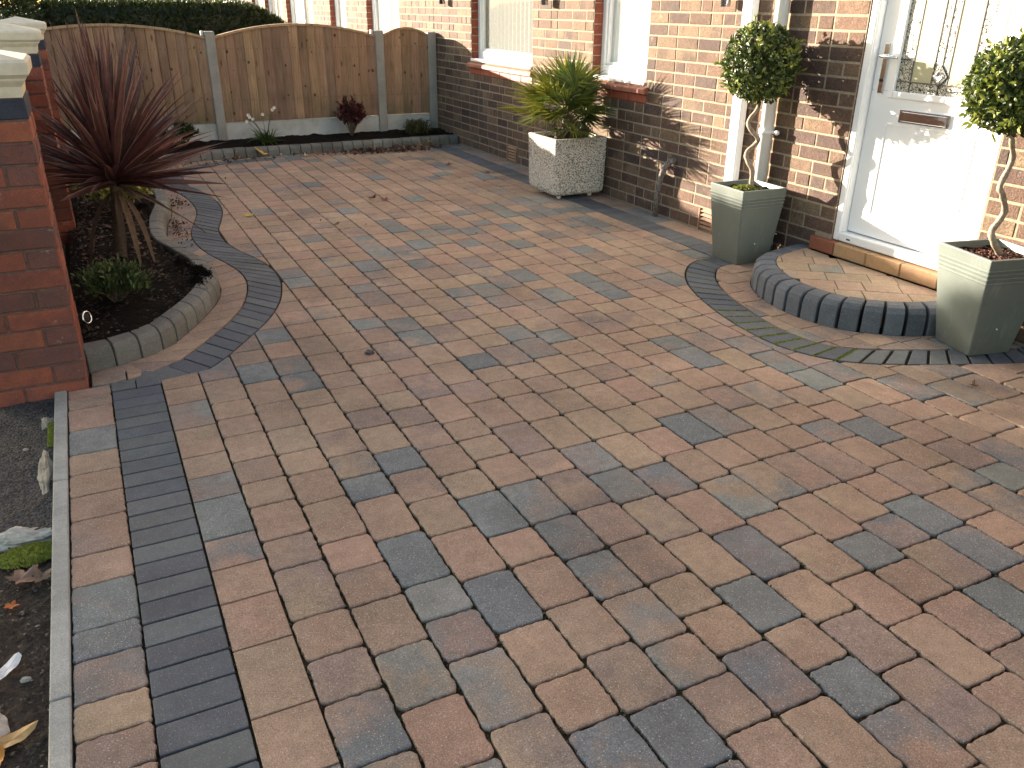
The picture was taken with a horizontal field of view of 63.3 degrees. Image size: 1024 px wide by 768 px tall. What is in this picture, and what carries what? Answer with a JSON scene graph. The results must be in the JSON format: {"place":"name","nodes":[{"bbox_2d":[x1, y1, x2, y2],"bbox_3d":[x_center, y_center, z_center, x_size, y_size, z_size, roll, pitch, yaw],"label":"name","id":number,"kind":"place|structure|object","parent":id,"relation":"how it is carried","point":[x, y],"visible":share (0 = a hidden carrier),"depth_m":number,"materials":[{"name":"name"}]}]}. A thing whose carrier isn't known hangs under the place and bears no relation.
{"place":"outdoors","nodes":[
{"label":"outdoors","id":0,"kind":"place"},
{"bbox_2d":[0,0,49,26],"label":"conifer","id":1,"kind":"object","parent":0,"point":[27,9],"visible":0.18,"depth_m":8.52,"materials":[{"name":"green plant"}]},
{"bbox_2d":[0,547,51,767],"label":"soil","id":2,"kind":"structure","parent":0,"point":[15,689],"depth_m":1.98,"materials":[{"name":"brown soil"}]},
{"bbox_2d":[0,745,4,763],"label":"fallen leaf","id":3,"kind":"object","parent":2,"relation":"on","point":[2,752],"visible":1,"depth_m":1.72,"materials":[{"name":"plant"}]},
{"bbox_2d":[0,713,9,737],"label":"rubble stone","id":4,"kind":"object","parent":2,"relation":"on","point":[4,729],"visible":0.73,"depth_m":1.78,"materials":[{"name":"beige stone"}]},
{"bbox_2d":[0,652,21,679],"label":"fallen leaf","id":5,"kind":"object","parent":2,"relation":"on","point":[12,663],"visible":1,"depth_m":1.94,"materials":[{"name":"white plant"}]},
{"bbox_2d":[3,600,18,608],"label":"fallen leaf","id":6,"kind":"object","parent":2,"relation":"on","point":[10,606],"visible":1,"depth_m":2.15,"materials":[{"name":"orange plant"}]},
{"bbox_2d":[0,720,37,748],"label":"fallen leaf","id":7,"kind":"object","parent":2,"relation":"on","point":[15,737],"visible":1,"depth_m":1.76,"materials":[{"name":"beige plant"}]},
{"bbox_2d":[4,564,38,583],"bbox_3d":[-1.320,0.515,2.239,0.083,0.018,0.083,-11,27,-24],"label":"fallen leaf","id":8,"kind":"object","parent":2,"relation":"on","point":[19,576],"visible":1,"depth_m":2.25,"materials":[{"name":"brown plant"}]},
{"bbox_2d":[0,526,51,552],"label":"rubble stone","id":9,"kind":"object","parent":2,"relation":"on","point":[13,537],"visible":0.75,"depth_m":2.39,"materials":[{"name":"grey stone"}]},
{"bbox_2d":[41,531,51,536],"bbox_3d":[-1.350,0.436,2.416,0.039,0.015,0.018,-11,27,-24],"label":"rubble stone","id":10,"kind":"object","parent":9,"relation":"on","point":[48,533],"visible":0.91,"depth_m":2.41,"materials":[{"name":"grey stone"}]},
{"bbox_2d":[20,676,31,682],"bbox_3d":[-1.121,0.681,1.916,0.024,0.012,0.018,-11,27,-24],"label":"pebble","id":11,"kind":"object","parent":2,"relation":"on","point":[25,679],"visible":1,"depth_m":1.91,"materials":[{"name":"grey stone"}]},
{"bbox_2d":[0,419,53,568],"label":"moss","id":12,"kind":"object","parent":2,"relation":"on","point":[29,552],"visible":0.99,"depth_m":2.33,"materials":[{"name":"green plant"}]},
{"bbox_2d":[26,564,51,582],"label":"fallen leaf","id":13,"kind":"object","parent":2,"relation":"on","point":[39,575],"visible":0.95,"depth_m":2.25,"materials":[{"name":"brown plant"}]},
{"bbox_2d":[0,399,53,532],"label":"pavement","id":14,"kind":"structure","parent":0,"point":[24,502],"depth_m":2.77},
{"bbox_2d":[37,450,52,494],"bbox_3d":[-1.530,0.300,2.733,0.052,0.056,0.368,-11,27,-24],"label":"concrete lump","id":15,"kind":"object","parent":14,"relation":"on","point":[45,472],"visible":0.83,"depth_m":2.71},
{"bbox_2d":[41,417,53,429],"bbox_3d":[-1.710,0.146,3.057,0.054,0.037,0.122,-11,27,-24],"label":"concrete lump","id":16,"kind":"object","parent":14,"relation":"on","point":[46,421],"visible":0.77,"depth_m":3.04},
{"bbox_2d":[0,22,75,244],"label":"brick pillar","id":17,"kind":"structure","parent":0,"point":[19,38],"depth_m":4.91,"materials":[{"name":"brick"}]},
{"bbox_2d":[69,185,198,342],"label":"soil","id":18,"kind":"structure","parent":0,"point":[133,312],"depth_m":4.24,"materials":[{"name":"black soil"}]},
{"bbox_2d":[78,311,91,330],"bbox_3d":[-1.865,-0.266,3.620,0.062,0.112,0.061,5,25,10],"label":"garden spotlight","id":19,"kind":"object","parent":18,"relation":"on","point":[85,318],"visible":0.94,"depth_m":3.60,"materials":[{"name":"silver metal"}]},
{"bbox_2d":[68,183,154,211],"bbox_3d":[-2.706,-1.311,5.622,0.608,0.337,0.478,-11,27,-24],"label":"variegated shrub","id":20,"kind":"object","parent":18,"relation":"on","point":[102,194],"visible":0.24,"depth_m":5.58,"materials":[{"name":"green plant"}]},
{"bbox_2d":[70,253,153,302],"bbox_3d":[-1.885,-0.487,3.929,0.376,0.237,0.317,-11,27,-24],"label":"shrub","id":21,"kind":"object","parent":18,"relation":"on","point":[112,281],"visible":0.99,"depth_m":3.90,"materials":[{"name":"green plant"}]},
{"bbox_2d":[31,9,227,266],"bbox_3d":[-2.083,-1.276,4.390,1.068,1.307,1.290,-11,27,-24],"label":"spiky plant","id":22,"kind":"object","parent":18,"relation":"on","point":[115,147],"visible":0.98,"depth_m":4.27,"materials":[{"name":"red plant"}]},
{"bbox_2d":[1,6,330,260],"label":"ground","id":23,"kind":"structure","parent":0,"point":[64,248],"depth_m":5.48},
{"bbox_2d":[48,391,74,767],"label":"edging strip","id":24,"kind":"object","parent":23,"relation":"on","point":[61,735],"visible":0.76,"depth_m":2.08,"materials":[{"name":"concrete"}]},
{"bbox_2d":[38,0,289,123],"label":"clipped hedge","id":25,"kind":"object","parent":23,"relation":"on","point":[216,17],"visible":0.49,"depth_m":9.26,"materials":[{"name":"green plant"}]},
{"bbox_2d":[44,23,437,145],"bbox_3d":[-2.795,-3.012,8.505,4.307,1.247,0.110,-11,27,-24],"label":"wooden fence","id":26,"kind":"object","parent":23,"relation":"on","point":[303,77],"visible":0.73,"depth_m":8.60,"materials":[{"name":"wood"}]},
{"bbox_2d":[240,0,433,115],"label":"brick house","id":27,"kind":"structure","parent":23,"relation":"on","point":[361,15],"depth_m":11.50,"materials":[{"name":"brown brick"}]},
{"bbox_2d":[268,0,279,17],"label":"window","id":28,"kind":"structure","parent":27,"relation":"in","point":[269,1],"depth_m":16.16,"materials":[{"name":"white plastic"}]},
{"bbox_2d":[294,0,303,22],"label":"net curtain","id":29,"kind":"object","parent":27,"relation":"hanging from","point":[299,13],"depth_m":14.84,"materials":[{"name":"white fabric"}]},
{"bbox_2d":[290,0,307,22],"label":"window","id":30,"kind":"structure","parent":27,"relation":"in","point":[291,1],"depth_m":14.41,"materials":[{"name":"white plastic"}]},
{"bbox_2d":[334,0,340,26],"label":"window","id":31,"kind":"structure","parent":27,"relation":"in","point":[337,11],"depth_m":12.65,"materials":[{"name":"white plastic"}]},
{"bbox_2d":[339,0,346,27],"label":"net curtain","id":32,"kind":"object","parent":27,"relation":"hanging from","point":[342,8],"depth_m":12.53,"materials":[{"name":"white fabric"}]},
{"bbox_2d":[371,0,392,29],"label":"window","id":33,"kind":"structure","parent":27,"relation":"in","point":[374,2],"depth_m":10.70,"materials":[{"name":"white plastic"}]},
{"bbox_2d":[377,0,398,32],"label":"net curtain","id":34,"kind":"object","parent":27,"relation":"hanging from","point":[382,14],"depth_m":10.91,"materials":[{"name":"white fabric"}]},
{"bbox_2d":[434,0,1023,346],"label":"brick house","id":35,"kind":"structure","parent":23,"relation":"on","point":[867,151],"depth_m":4.72,"materials":[{"name":"brown brick"}]},
{"bbox_2d":[471,0,531,68],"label":"window","id":36,"kind":"structure","parent":35,"relation":"in","point":[490,56],"depth_m":8.15,"materials":[{"name":"white plastic"}]},
{"bbox_2d":[508,0,529,52],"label":"vertical blind","id":37,"kind":"object","parent":35,"relation":"attached to","point":[520,32],"depth_m":7.88,"materials":[{"name":"beige fabric"}]},
{"bbox_2d":[594,0,646,85],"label":"window","id":38,"kind":"structure","parent":35,"relation":"in","point":[618,72],"depth_m":6.35,"materials":[{"name":"white plastic"}]},
{"bbox_2d":[611,0,650,65],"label":"net curtain","id":39,"kind":"object","parent":35,"relation":"hanging from","point":[631,25],"depth_m":6.21,"materials":[{"name":"white fabric"}]},
{"bbox_2d":[833,0,1023,270],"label":"front door","id":40,"kind":"structure","parent":35,"relation":"in","point":[914,179],"depth_m":4.11,"materials":[{"name":"white plastic"}]},
{"bbox_2d":[68,128,453,161],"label":"soil","id":41,"kind":"structure","parent":0,"point":[306,139],"depth_m":8.72,"materials":[{"name":"black soil"}]},
{"bbox_2d":[159,120,201,145],"bbox_3d":[-3.258,-2.441,8.114,0.454,0.271,0.263,-18,31,-35],"label":"dark shrub","id":42,"kind":"object","parent":41,"relation":"on","point":[188,128],"visible":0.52,"depth_m":8.12,"materials":[{"name":"green plant"}]},
{"bbox_2d":[243,106,285,145],"bbox_3d":[-2.518,-2.589,8.391,0.475,0.420,0.481,14,28,27],"label":"flowering perennial","id":43,"kind":"object","parent":41,"relation":"on","point":[262,138],"visible":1,"depth_m":8.39,"materials":[{"name":"green plant"}]},
{"bbox_2d":[333,93,366,135],"bbox_3d":[-1.702,-2.852,8.830,0.303,0.446,0.320,10,26,21],"label":"red shrub","id":44,"kind":"object","parent":41,"relation":"on","point":[353,114],"visible":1,"depth_m":8.79,"materials":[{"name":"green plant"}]},
{"bbox_2d":[397,118,436,134],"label":"ornamental grass","id":45,"kind":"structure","parent":41,"relation":"on","point":[414,126],"depth_m":9.11,"materials":[{"name":"green plant"}]},
{"bbox_2d":[66,144,1023,767],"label":"driveway","id":46,"kind":"structure","parent":0,"point":[428,206],"depth_m":2.54,"materials":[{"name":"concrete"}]},
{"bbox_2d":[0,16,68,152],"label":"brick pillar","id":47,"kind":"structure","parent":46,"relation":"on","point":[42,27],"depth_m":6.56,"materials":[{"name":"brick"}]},
{"bbox_2d":[0,50,88,407],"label":"brick pillar","id":48,"kind":"structure","parent":46,"relation":"on","point":[42,355],"depth_m":3.06,"materials":[{"name":"brick"}]},
{"bbox_2d":[69,184,220,373],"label":"bed kerb","id":49,"kind":"structure","parent":46,"relation":"on","point":[187,313],"depth_m":3.77,"materials":[{"name":"concrete"}]},
{"bbox_2d":[134,202,212,288],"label":"spilled soil","id":50,"kind":"structure","parent":49,"relation":"on","point":[195,269],"depth_m":4.38,"materials":[{"name":"black soil"}]},
{"bbox_2d":[154,134,457,163],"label":"bed kerb","id":51,"kind":"structure","parent":46,"relation":"on","point":[244,152],"depth_m":8.44,"materials":[{"name":"concrete"}]},
{"bbox_2d":[168,142,476,247],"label":"leaf litter","id":52,"kind":"object","parent":46,"relation":"on","point":[404,148],"visible":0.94,"depth_m":8.43,"materials":[{"name":"brown plant"}]},
{"bbox_2d":[364,349,374,354],"bbox_3d":[-0.620,-0.137,3.614,0.046,0.027,0.037,-11,27,-24],"label":"dark stone","id":53,"kind":"object","parent":46,"relation":"on","point":[369,352],"visible":1,"depth_m":3.60,"materials":[{"name":"grey stone"}]},
{"bbox_2d":[111,144,1023,767],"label":"paved border","id":54,"kind":"object","parent":46,"relation":"attached to","point":[201,720],"visible":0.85,"depth_m":2.53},
{"bbox_2d":[715,309,855,360],"bbox_3d":[1.233,-0.244,3.896,0.264,0.010,0.749,-16,29,-31],"label":"moss","id":55,"kind":"object","parent":54,"relation":"on","point":[814,355],"visible":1,"depth_m":3.83,"materials":[{"name":"green plant"}]},
{"bbox_2d":[529,129,606,198],"bbox_3d":[0.432,-1.748,6.619,0.455,0.461,0.455,-11,27,-24],"label":"planter","id":56,"kind":"object","parent":46,"relation":"on","point":[558,168],"visible":0.95,"depth_m":6.45,"materials":[{"name":"grey stone"}]},
{"bbox_2d":[497,45,619,140],"bbox_3d":[0.306,-2.204,6.327,0.925,0.711,1.011,-11,27,-24],"label":"fan palm","id":57,"kind":"object","parent":56,"relation":"in","point":[566,82],"visible":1,"depth_m":6.23,"materials":[{"name":"green plant"}]},
{"bbox_2d":[161,209,1023,767],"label":"joint crumbs","id":58,"kind":"object","parent":46,"relation":"on","point":[605,545],"visible":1,"depth_m":2.27,"materials":[{"name":"soil"}]},
{"bbox_2d":[710,179,786,264],"bbox_3d":[1.378,-0.960,4.938,0.324,0.440,0.324,-11,27,-24],"label":"plant pot","id":59,"kind":"object","parent":46,"relation":"on","point":[744,224],"visible":0.88,"depth_m":4.84,"materials":[{"name":"grey ceramic"}]},
{"bbox_2d":[733,184,758,190],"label":"alpine plant","id":60,"kind":"object","parent":59,"relation":"on","point":[747,186],"visible":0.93,"depth_m":4.81,"materials":[{"name":"green plant"}]},
{"bbox_2d":[714,12,807,188],"bbox_3d":[1.371,-1.560,4.654,0.454,0.951,0.485,-11,27,-24],"label":"topiary tree","id":61,"kind":"object","parent":59,"relation":"in","point":[760,76],"visible":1,"depth_m":4.48,"materials":[{"name":"green plant"}]},
{"bbox_2d":[751,244,936,336],"bbox_3d":[1.655,-0.478,4.298,0.664,0.162,1.228,-11,27,-24],"label":"doorstep","id":62,"kind":"object","parent":46,"relation":"on","point":[804,282],"visible":0.84,"depth_m":4.09,"materials":[{"name":"concrete"}]},
{"bbox_2d":[936,238,1023,355],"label":"plant pot","id":63,"kind":"object","parent":46,"relation":"on","point":[980,306],"visible":0.85,"depth_m":3.60,"materials":[{"name":"grey ceramic"}]},
{"bbox_2d":[956,27,1023,255],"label":"topiary tree","id":64,"kind":"object","parent":63,"relation":"in","point":[995,85],"visible":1,"depth_m":3.27,"materials":[{"name":"green plant"}]},
{"bbox_2d":[960,246,1023,259],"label":"bark mulch","id":65,"kind":"object","parent":63,"relation":"on","point":[983,251],"visible":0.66,"depth_m":3.58,"materials":[{"name":"brown plant"}]}
]}

